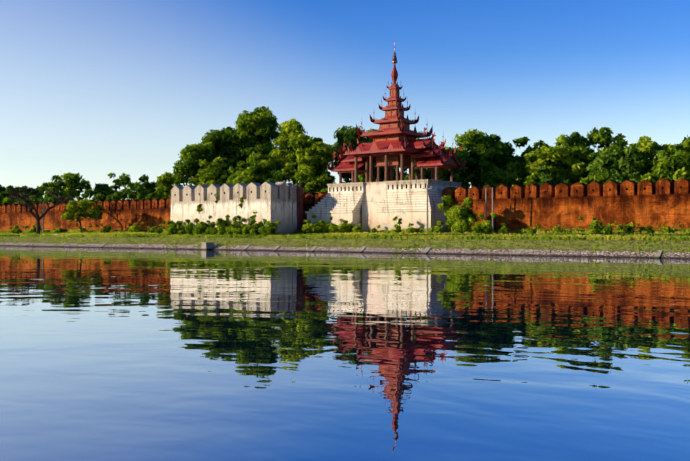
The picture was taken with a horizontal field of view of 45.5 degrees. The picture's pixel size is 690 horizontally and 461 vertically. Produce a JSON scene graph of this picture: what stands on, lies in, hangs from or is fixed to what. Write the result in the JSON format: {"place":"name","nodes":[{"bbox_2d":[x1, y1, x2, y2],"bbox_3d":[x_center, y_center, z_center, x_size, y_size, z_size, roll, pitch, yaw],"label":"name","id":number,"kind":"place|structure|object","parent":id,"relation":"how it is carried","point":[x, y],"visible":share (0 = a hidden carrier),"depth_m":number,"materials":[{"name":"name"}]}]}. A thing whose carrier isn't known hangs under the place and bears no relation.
{"place":"outdoors","nodes":[
{"label":"outdoors","id":0,"kind":"place"},
{"bbox_2d":[0,246,689,460],"bbox_3d":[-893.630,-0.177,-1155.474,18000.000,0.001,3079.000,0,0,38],"label":"water","id":1,"kind":"structure","parent":0,"point":[119,354],"depth_m":16.06,"materials":[{"name":"blue liquid"}]},
{"bbox_2d":[24,242,662,258],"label":"bank ribs","id":2,"kind":"object","parent":1,"relation":"in","point":[519,251],"visible":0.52,"depth_m":98.22,"materials":[{"name":"concrete"}]},
{"bbox_2d":[0,242,689,258],"bbox_3d":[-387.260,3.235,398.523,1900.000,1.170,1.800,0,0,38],"label":"bank stone","id":3,"kind":"object","parent":1,"relation":"in","point":[609,254],"visible":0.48,"depth_m":93.80,"materials":[{"name":"grey stone"}]},
{"bbox_2d":[201,235,214,249],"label":"concrete block","id":4,"kind":"structure","parent":3,"relation":"on","point":[206,245],"depth_m":113.19,"materials":[{"name":"concrete"}]},
{"bbox_2d":[5,242,677,251],"bbox_3d":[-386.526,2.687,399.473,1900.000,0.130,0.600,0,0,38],"label":"bank ledge","id":5,"kind":"object","parent":3,"relation":"on","point":[371,247],"visible":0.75,"depth_m":97.72,"materials":[{"name":"concrete"}]},
{"bbox_2d":[0,237,689,251],"bbox_3d":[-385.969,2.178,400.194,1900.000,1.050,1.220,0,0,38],"label":"grass","id":6,"kind":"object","parent":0,"point":[631,245],"visible":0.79,"depth_m":96.01,"materials":[{"name":"grass"}]},
{"bbox_2d":[0,0,689,202],"label":"sky","id":7,"kind":"structure","parent":0,"point":[92,89],"materials":[{"name":"blue"}]},
{"bbox_2d":[362,182,411,230],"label":"bastion wall","id":8,"kind":"structure","parent":0,"point":[374,193],"depth_m":119.93,"materials":[{"name":"white paint"}]},
{"bbox_3d":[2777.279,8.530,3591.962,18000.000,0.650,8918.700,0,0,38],"label":"ground","id":9,"kind":"structure","parent":0,"visible":0},
{"bbox_2d":[0,185,5,200],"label":"tree","id":10,"kind":"object","parent":9,"relation":"on","point":[3,188],"visible":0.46,"depth_m":245.93,"materials":[{"name":"green plant"}]},
{"bbox_2d":[0,198,18,203],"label":"shrub","id":11,"kind":"object","parent":9,"relation":"on","point":[6,201],"visible":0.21,"depth_m":204.87,"materials":[{"name":"green plant"}]},
{"bbox_2d":[9,225,27,233],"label":"bush","id":12,"kind":"object","parent":9,"relation":"on","point":[16,229],"visible":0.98,"depth_m":164.99,"materials":[{"name":"green plant"}]},
{"bbox_2d":[0,185,42,203],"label":"tree","id":13,"kind":"object","parent":9,"relation":"on","point":[5,194],"visible":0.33,"depth_m":240.76,"materials":[{"name":"green plant"}]},
{"bbox_2d":[14,193,38,203],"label":"shrub","id":14,"kind":"object","parent":9,"relation":"on","point":[34,199],"visible":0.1,"depth_m":200.55,"materials":[{"name":"green plant"}]},
{"bbox_2d":[28,224,42,232],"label":"bush","id":15,"kind":"object","parent":9,"relation":"on","point":[33,230],"visible":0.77,"depth_m":170.32,"materials":[{"name":"green plant"}]},
{"bbox_2d":[7,187,73,233],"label":"bare tree","id":16,"kind":"object","parent":9,"relation":"on","point":[37,217],"visible":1,"depth_m":155.22,"materials":[{"name":"brown plant"}]},
{"bbox_2d":[20,185,74,202],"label":"tree","id":17,"kind":"object","parent":9,"relation":"on","point":[41,190],"visible":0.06,"depth_m":256.77,"materials":[{"name":"green plant"}]},
{"bbox_2d":[37,195,68,202],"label":"shrub","id":18,"kind":"object","parent":9,"relation":"on","point":[49,199],"visible":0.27,"depth_m":194.24,"materials":[{"name":"green plant"}]},
{"bbox_2d":[54,224,66,232],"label":"bush","id":19,"kind":"object","parent":9,"relation":"on","point":[57,230],"visible":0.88,"depth_m":163.86,"materials":[{"name":"green plant"}]},
{"bbox_2d":[41,172,92,201],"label":"tree","id":20,"kind":"object","parent":9,"relation":"on","point":[72,183],"visible":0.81,"depth_m":210.30,"materials":[{"name":"green plant"}]},
{"bbox_2d":[61,199,103,232],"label":"round tree","id":21,"kind":"object","parent":9,"relation":"on","point":[73,209],"visible":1,"depth_m":150.88,"materials":[{"name":"green plant"}]},
{"bbox_2d":[75,225,92,231],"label":"bush","id":22,"kind":"object","parent":9,"relation":"on","point":[84,229],"visible":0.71,"depth_m":162.03,"materials":[{"name":"green plant"}]},
{"bbox_2d":[81,187,116,200],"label":"tree","id":23,"kind":"object","parent":9,"relation":"on","point":[92,193],"visible":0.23,"depth_m":241.59,"materials":[{"name":"green plant"}]},
{"bbox_2d":[95,224,110,232],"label":"bush","id":24,"kind":"object","parent":9,"relation":"on","point":[106,229],"visible":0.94,"depth_m":150.94,"materials":[{"name":"green plant"}]},
{"bbox_2d":[92,193,118,200],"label":"shrub","id":25,"kind":"object","parent":9,"relation":"on","point":[98,197],"visible":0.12,"depth_m":181.69,"materials":[{"name":"green plant"}]},
{"bbox_2d":[93,173,156,199],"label":"tree","id":26,"kind":"object","parent":9,"relation":"on","point":[143,188],"visible":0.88,"depth_m":206.98,"materials":[{"name":"green plant"}]},
{"bbox_2d":[128,222,143,232],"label":"bush","id":27,"kind":"object","parent":9,"relation":"on","point":[135,228],"visible":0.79,"depth_m":147.25,"materials":[{"name":"green plant"}]},
{"bbox_2d":[140,193,161,198],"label":"shrub","id":28,"kind":"object","parent":9,"relation":"on","point":[152,195],"visible":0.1,"depth_m":169.37,"materials":[{"name":"green plant"}]},
{"bbox_2d":[147,224,163,233],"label":"bush","id":29,"kind":"object","parent":9,"relation":"on","point":[153,230],"visible":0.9,"depth_m":141.12,"materials":[{"name":"green plant"}]},
{"bbox_2d":[151,184,175,198],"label":"tree","id":30,"kind":"object","parent":9,"relation":"on","point":[155,192],"visible":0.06,"depth_m":211.01,"materials":[{"name":"green plant"}]},
{"bbox_2d":[163,220,174,234],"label":"bush","id":31,"kind":"object","parent":9,"relation":"on","point":[168,226],"visible":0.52,"depth_m":131.51,"materials":[{"name":"green plant"}]},
{"bbox_2d":[156,172,184,198],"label":"tree","id":32,"kind":"object","parent":9,"relation":"on","point":[166,181],"visible":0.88,"depth_m":164.06,"materials":[{"name":"green plant"}]},
{"bbox_2d":[167,220,181,234],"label":"bush","id":33,"kind":"object","parent":9,"relation":"on","point":[172,229],"visible":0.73,"depth_m":129.68,"materials":[{"name":"green plant"}]},
{"bbox_2d":[176,221,186,234],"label":"bush","id":34,"kind":"object","parent":9,"relation":"on","point":[181,230],"visible":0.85,"depth_m":129.40,"materials":[{"name":"green plant"}]},
{"bbox_2d":[183,219,194,234],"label":"bush","id":35,"kind":"object","parent":9,"relation":"on","point":[189,227],"visible":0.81,"depth_m":128.00,"materials":[{"name":"green plant"}]},
{"bbox_2d":[172,142,222,186],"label":"tree","id":36,"kind":"object","parent":9,"relation":"on","point":[186,166],"visible":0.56,"depth_m":168.07,"materials":[{"name":"green plant"}]},
{"bbox_2d":[194,215,211,234],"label":"bush","id":37,"kind":"object","parent":9,"relation":"on","point":[199,228],"visible":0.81,"depth_m":125.56,"materials":[{"name":"green plant"}]},
{"bbox_2d":[202,223,214,234],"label":"bush","id":38,"kind":"object","parent":9,"relation":"on","point":[208,229],"visible":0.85,"depth_m":125.33,"materials":[{"name":"green plant"}]},
{"bbox_2d":[188,156,231,186],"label":"tree","id":39,"kind":"object","parent":9,"relation":"on","point":[220,164],"visible":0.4,"depth_m":159.04,"materials":[{"name":"green plant"}]},
{"bbox_2d":[209,222,218,234],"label":"bush","id":40,"kind":"object","parent":9,"relation":"on","point":[214,231],"visible":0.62,"depth_m":124.80,"materials":[{"name":"green plant"}]},
{"bbox_2d":[207,170,229,185],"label":"shrub","id":41,"kind":"object","parent":9,"relation":"on","point":[215,175],"visible":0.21,"depth_m":157.24,"materials":[{"name":"green plant"}]},
{"bbox_2d":[216,214,230,234],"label":"bush","id":42,"kind":"object","parent":9,"relation":"on","point":[220,223],"visible":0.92,"depth_m":123.09,"materials":[{"name":"green plant"}]},
{"bbox_2d":[220,175,232,185],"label":"shrub","id":43,"kind":"object","parent":9,"relation":"on","point":[228,181],"visible":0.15,"depth_m":156.26,"materials":[{"name":"green plant"}]},
{"bbox_2d":[198,126,259,175],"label":"tree","id":44,"kind":"object","parent":9,"relation":"on","point":[221,141],"visible":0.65,"depth_m":169.71,"materials":[{"name":"green plant"}]},
{"bbox_2d":[226,224,234,234],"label":"bush","id":45,"kind":"object","parent":9,"relation":"on","point":[230,228],"visible":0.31,"depth_m":122.29,"materials":[{"name":"green plant"}]},
{"bbox_2d":[224,215,241,234],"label":"bush","id":46,"kind":"object","parent":9,"relation":"on","point":[234,219],"visible":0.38,"depth_m":122.83,"materials":[{"name":"green plant"}]},
{"bbox_2d":[170,182,296,234],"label":"white wall","id":47,"kind":"structure","parent":9,"relation":"on","point":[270,201],"depth_m":124.99,"materials":[{"name":"white paint"}]},
{"bbox_2d":[232,222,243,234],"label":"bush","id":48,"kind":"object","parent":9,"relation":"on","point":[237,230],"visible":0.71,"depth_m":121.55,"materials":[{"name":"green plant"}]},
{"bbox_2d":[241,216,253,234],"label":"bush","id":49,"kind":"object","parent":9,"relation":"on","point":[246,229],"visible":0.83,"depth_m":119.97,"materials":[{"name":"green plant"}]},
{"bbox_2d":[227,152,279,184],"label":"tree","id":50,"kind":"object","parent":9,"relation":"on","point":[261,165],"visible":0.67,"depth_m":152.27,"materials":[{"name":"green plant"}]},
{"bbox_2d":[249,218,263,234],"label":"bush","id":51,"kind":"object","parent":9,"relation":"on","point":[255,228],"visible":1,"depth_m":119.42,"materials":[{"name":"green plant"}]},
{"bbox_2d":[230,106,291,181],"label":"tree","id":52,"kind":"object","parent":9,"relation":"on","point":[261,124],"visible":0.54,"depth_m":171.61,"materials":[{"name":"green plant"}]},
{"bbox_2d":[258,222,269,234],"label":"bush","id":53,"kind":"object","parent":9,"relation":"on","point":[263,230],"visible":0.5,"depth_m":118.60,"materials":[{"name":"green plant"}]},
{"bbox_2d":[264,219,280,234],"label":"bush","id":54,"kind":"object","parent":9,"relation":"on","point":[271,227],"visible":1,"depth_m":117.67,"materials":[{"name":"green plant"}]},
{"bbox_2d":[263,170,287,183],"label":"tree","id":55,"kind":"object","parent":9,"relation":"on","point":[277,174],"visible":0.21,"depth_m":145.87,"materials":[{"name":"green plant"}]},
{"bbox_2d":[292,182,292,233],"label":"utility pole","id":56,"kind":"object","parent":9,"relation":"on","point":[292,207],"visible":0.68,"depth_m":121.99,"materials":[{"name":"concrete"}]},
{"bbox_2d":[269,118,327,186],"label":"tree","id":57,"kind":"object","parent":9,"relation":"on","point":[291,130],"visible":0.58,"depth_m":152.83,"materials":[{"name":"green plant"}]},
{"bbox_2d":[296,185,303,229],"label":"teak post","id":58,"kind":"object","parent":9,"relation":"on","point":[300,197],"visible":0.81,"depth_m":125.14,"materials":[{"name":"paint"}]},
{"bbox_2d":[295,181,321,192],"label":"shrub","id":59,"kind":"object","parent":9,"relation":"on","point":[302,184],"visible":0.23,"depth_m":140.99,"materials":[{"name":"green plant"}]},
{"bbox_2d":[281,139,338,187],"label":"tree","id":60,"kind":"object","parent":9,"relation":"on","point":[314,158],"visible":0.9,"depth_m":142.46,"materials":[{"name":"green plant"}]},
{"bbox_2d":[302,220,317,233],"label":"bush","id":61,"kind":"object","parent":9,"relation":"on","point":[308,228],"visible":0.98,"depth_m":120.04,"materials":[{"name":"green plant"}]},
{"bbox_2d":[304,176,327,192],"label":"shrub","id":62,"kind":"object","parent":9,"relation":"on","point":[318,181],"visible":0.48,"depth_m":140.79,"materials":[{"name":"green plant"}]},
{"bbox_2d":[307,215,332,232],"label":"bush","id":63,"kind":"object","parent":9,"relation":"on","point":[321,227],"visible":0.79,"depth_m":120.53,"materials":[{"name":"green plant"}]},
{"bbox_2d":[326,221,340,232],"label":"bush","id":64,"kind":"object","parent":9,"relation":"on","point":[332,228],"visible":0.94,"depth_m":118.22,"materials":[{"name":"green plant"}]},
{"bbox_2d":[0,178,689,230],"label":"brick wall","id":65,"kind":"structure","parent":9,"relation":"on","point":[660,202],"depth_m":106.96,"materials":[{"name":"orange brick"}]},
{"bbox_2d":[0,228,689,255],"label":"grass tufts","id":66,"kind":"object","parent":9,"relation":"on","point":[676,235],"visible":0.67,"depth_m":102.86,"materials":[{"name":"green plant"}]},
{"bbox_2d":[337,220,353,232],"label":"bush","id":67,"kind":"object","parent":9,"relation":"on","point":[345,226],"visible":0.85,"depth_m":118.10,"materials":[{"name":"green plant"}]},
{"bbox_2d":[330,125,375,182],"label":"tree","id":68,"kind":"object","parent":9,"relation":"on","point":[350,136],"visible":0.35,"depth_m":155.56,"materials":[{"name":"green plant"}]},
{"bbox_2d":[352,223,365,232],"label":"bush","id":69,"kind":"object","parent":9,"relation":"on","point":[356,229],"visible":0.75,"depth_m":116.04,"materials":[{"name":"green plant"}]},
{"bbox_2d":[349,174,373,182],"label":"shrub","id":70,"kind":"object","parent":9,"relation":"on","point":[361,177],"visible":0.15,"depth_m":135.14,"materials":[{"name":"green plant"}]},
{"bbox_2d":[305,179,461,232],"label":"gate platform","id":71,"kind":"structure","parent":9,"relation":"on","point":[397,195],"depth_m":116.49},
{"bbox_2d":[327,42,466,182],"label":"pagoda","id":72,"kind":"object","parent":71,"relation":"on","point":[396,144],"visible":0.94,"depth_m":120.96,"materials":[{"name":"red paint"}]},
{"bbox_2d":[363,127,408,181],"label":"tree","id":73,"kind":"object","parent":9,"relation":"on","point":[382,174],"visible":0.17,"depth_m":161.27,"materials":[{"name":"green plant"}]},
{"bbox_2d":[392,216,401,233],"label":"bush","id":74,"kind":"object","parent":9,"relation":"on","point":[397,230],"visible":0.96,"depth_m":111.70,"materials":[{"name":"green plant"}]},
{"bbox_2d":[406,223,419,232],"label":"bush","id":75,"kind":"object","parent":9,"relation":"on","point":[411,230],"visible":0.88,"depth_m":111.07,"materials":[{"name":"green plant"}]},
{"bbox_2d":[404,138,434,179],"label":"tree","id":76,"kind":"object","parent":9,"relation":"on","point":[427,173],"visible":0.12,"depth_m":151.42,"materials":[{"name":"green plant"}]},
{"bbox_2d":[422,185,432,232],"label":"lamp post","id":77,"kind":"object","parent":9,"relation":"on","point":[427,188],"visible":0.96,"depth_m":107.00,"materials":[{"name":"metal"}]},
{"bbox_2d":[430,221,443,233],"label":"bush","id":78,"kind":"object","parent":9,"relation":"on","point":[436,229],"visible":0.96,"depth_m":108.56,"materials":[{"name":"green plant"}]},
{"bbox_2d":[437,195,479,233],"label":"bush","id":79,"kind":"object","parent":9,"relation":"on","point":[458,216],"visible":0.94,"depth_m":106.84,"materials":[{"name":"green plant"}]},
{"bbox_2d":[434,144,482,187],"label":"tree","id":80,"kind":"object","parent":9,"relation":"on","point":[463,171],"visible":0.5,"depth_m":126.67,"materials":[{"name":"green plant"}]},
{"bbox_2d":[449,172,467,186],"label":"shrub","id":81,"kind":"object","parent":9,"relation":"on","point":[458,178],"visible":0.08,"depth_m":124.92,"materials":[{"name":"green plant"}]},
{"bbox_2d":[469,170,486,186],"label":"shrub","id":82,"kind":"object","parent":9,"relation":"on","point":[473,175],"visible":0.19,"depth_m":125.18,"materials":[{"name":"green plant"}]},
{"bbox_2d":[454,128,511,186],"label":"tree","id":83,"kind":"object","parent":9,"relation":"on","point":[477,143],"visible":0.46,"depth_m":132.04,"materials":[{"name":"green plant"}]},
{"bbox_2d":[469,212,497,233],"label":"bush","id":84,"kind":"object","parent":9,"relation":"on","point":[485,226],"visible":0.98,"depth_m":102.53,"materials":[{"name":"green plant"}]},
{"bbox_2d":[485,188,486,219],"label":"utility pole","id":85,"kind":"object","parent":9,"relation":"on","point":[485,203],"visible":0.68,"depth_m":107.96,"materials":[{"name":"metal"}]},
{"bbox_2d":[483,178,500,187],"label":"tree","id":86,"kind":"object","parent":9,"relation":"on","point":[490,182],"visible":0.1,"depth_m":120.77,"materials":[{"name":"green plant"}]},
{"bbox_2d":[492,187,493,231],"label":"utility pole","id":87,"kind":"object","parent":9,"relation":"on","point":[492,212],"visible":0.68,"depth_m":106.25,"materials":[{"name":"metal"}]},
{"bbox_2d":[474,148,525,185],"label":"tree","id":88,"kind":"object","parent":9,"relation":"on","point":[490,163],"visible":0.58,"depth_m":123.94,"materials":[{"name":"green plant"}]},
{"bbox_2d":[499,223,509,232],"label":"bush","id":89,"kind":"object","parent":9,"relation":"on","point":[504,228],"visible":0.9,"depth_m":105.69,"materials":[{"name":"green plant"}]},
{"bbox_2d":[491,163,524,186],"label":"shrub","id":90,"kind":"object","parent":9,"relation":"on","point":[511,167],"visible":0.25,"depth_m":120.92,"materials":[{"name":"green plant"}]},
{"bbox_2d":[512,172,539,185],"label":"shrub","id":91,"kind":"object","parent":9,"relation":"on","point":[530,179],"visible":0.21,"depth_m":116.17,"materials":[{"name":"green plant"}]},
{"bbox_2d":[508,136,547,183],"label":"tree","id":92,"kind":"object","parent":9,"relation":"on","point":[524,140],"visible":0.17,"depth_m":135.27,"materials":[{"name":"green plant"}]},
{"bbox_2d":[525,223,541,233],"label":"bush","id":93,"kind":"object","parent":9,"relation":"on","point":[530,230],"visible":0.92,"depth_m":98.32,"materials":[{"name":"green plant"}]},
{"bbox_2d":[526,165,554,185],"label":"shrub","id":94,"kind":"object","parent":9,"relation":"on","point":[546,176],"visible":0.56,"depth_m":114.59,"materials":[{"name":"green plant"}]},
{"bbox_2d":[521,144,586,184],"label":"tree","id":95,"kind":"object","parent":9,"relation":"on","point":[559,162],"visible":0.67,"depth_m":120.24,"materials":[{"name":"green plant"}]},
{"bbox_2d":[552,224,565,231],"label":"bush","id":96,"kind":"object","parent":9,"relation":"on","point":[557,228],"visible":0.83,"depth_m":101.11,"materials":[{"name":"green plant"}]},
{"bbox_2d":[555,179,571,184],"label":"shrub","id":97,"kind":"object","parent":9,"relation":"on","point":[561,181],"visible":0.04,"depth_m":115.41,"materials":[{"name":"green plant"}]},
{"bbox_2d":[572,176,589,184],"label":"shrub","id":98,"kind":"object","parent":9,"relation":"on","point":[585,180],"visible":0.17,"depth_m":112.83,"materials":[{"name":"green plant"}]},
{"bbox_2d":[555,127,625,180],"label":"tree","id":99,"kind":"object","parent":9,"relation":"on","point":[601,138],"visible":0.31,"depth_m":128.14,"materials":[{"name":"green plant"}]},
{"bbox_2d":[579,216,612,234],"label":"bush","id":100,"kind":"object","parent":9,"relation":"on","point":[596,226],"visible":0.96,"depth_m":92.76,"materials":[{"name":"green plant"}]},
{"bbox_2d":[588,175,607,183],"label":"shrub","id":101,"kind":"object","parent":9,"relation":"on","point":[599,178],"visible":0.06,"depth_m":112.48,"materials":[{"name":"green plant"}]},
{"bbox_2d":[608,171,626,182],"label":"shrub","id":102,"kind":"object","parent":9,"relation":"on","point":[618,177],"visible":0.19,"depth_m":110.52,"materials":[{"name":"green plant"}]},
{"bbox_2d":[586,139,653,182],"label":"tree","id":103,"kind":"object","parent":9,"relation":"on","point":[609,162],"visible":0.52,"depth_m":112.11,"materials":[{"name":"green plant"}]},
{"bbox_2d":[611,221,635,232],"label":"bush","id":104,"kind":"object","parent":9,"relation":"on","point":[630,226],"visible":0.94,"depth_m":95.39,"materials":[{"name":"green plant"}]},
{"bbox_2d":[629,171,655,182],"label":"shrub","id":105,"kind":"object","parent":9,"relation":"on","point":[634,176],"visible":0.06,"depth_m":109.81,"materials":[{"name":"green plant"}]},
{"bbox_2d":[636,223,652,233],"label":"bush","id":106,"kind":"object","parent":9,"relation":"on","point":[648,229],"visible":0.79,"depth_m":95.11,"materials":[{"name":"green plant"}]},
{"bbox_2d":[625,135,684,170],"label":"tree","id":107,"kind":"object","parent":9,"relation":"on","point":[648,146],"visible":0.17,"depth_m":115.76,"materials":[{"name":"green plant"}]},
{"bbox_2d":[639,172,670,182],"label":"shrub","id":108,"kind":"object","parent":9,"relation":"on","point":[651,177],"visible":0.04,"depth_m":104.93,"materials":[{"name":"green plant"}]},
{"bbox_2d":[657,223,681,232],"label":"bush","id":109,"kind":"object","parent":9,"relation":"on","point":[666,229],"visible":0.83,"depth_m":93.90,"materials":[{"name":"green plant"}]},
{"bbox_2d":[651,143,689,181],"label":"tree","id":110,"kind":"object","parent":9,"relation":"on","point":[675,166],"visible":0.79,"depth_m":105.54,"materials":[{"name":"green plant"}]},
{"bbox_2d":[680,135,689,154],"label":"tree","id":111,"kind":"object","parent":9,"relation":"on","point":[686,144],"visible":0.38,"depth_m":109.97,"materials":[{"name":"green plant"}]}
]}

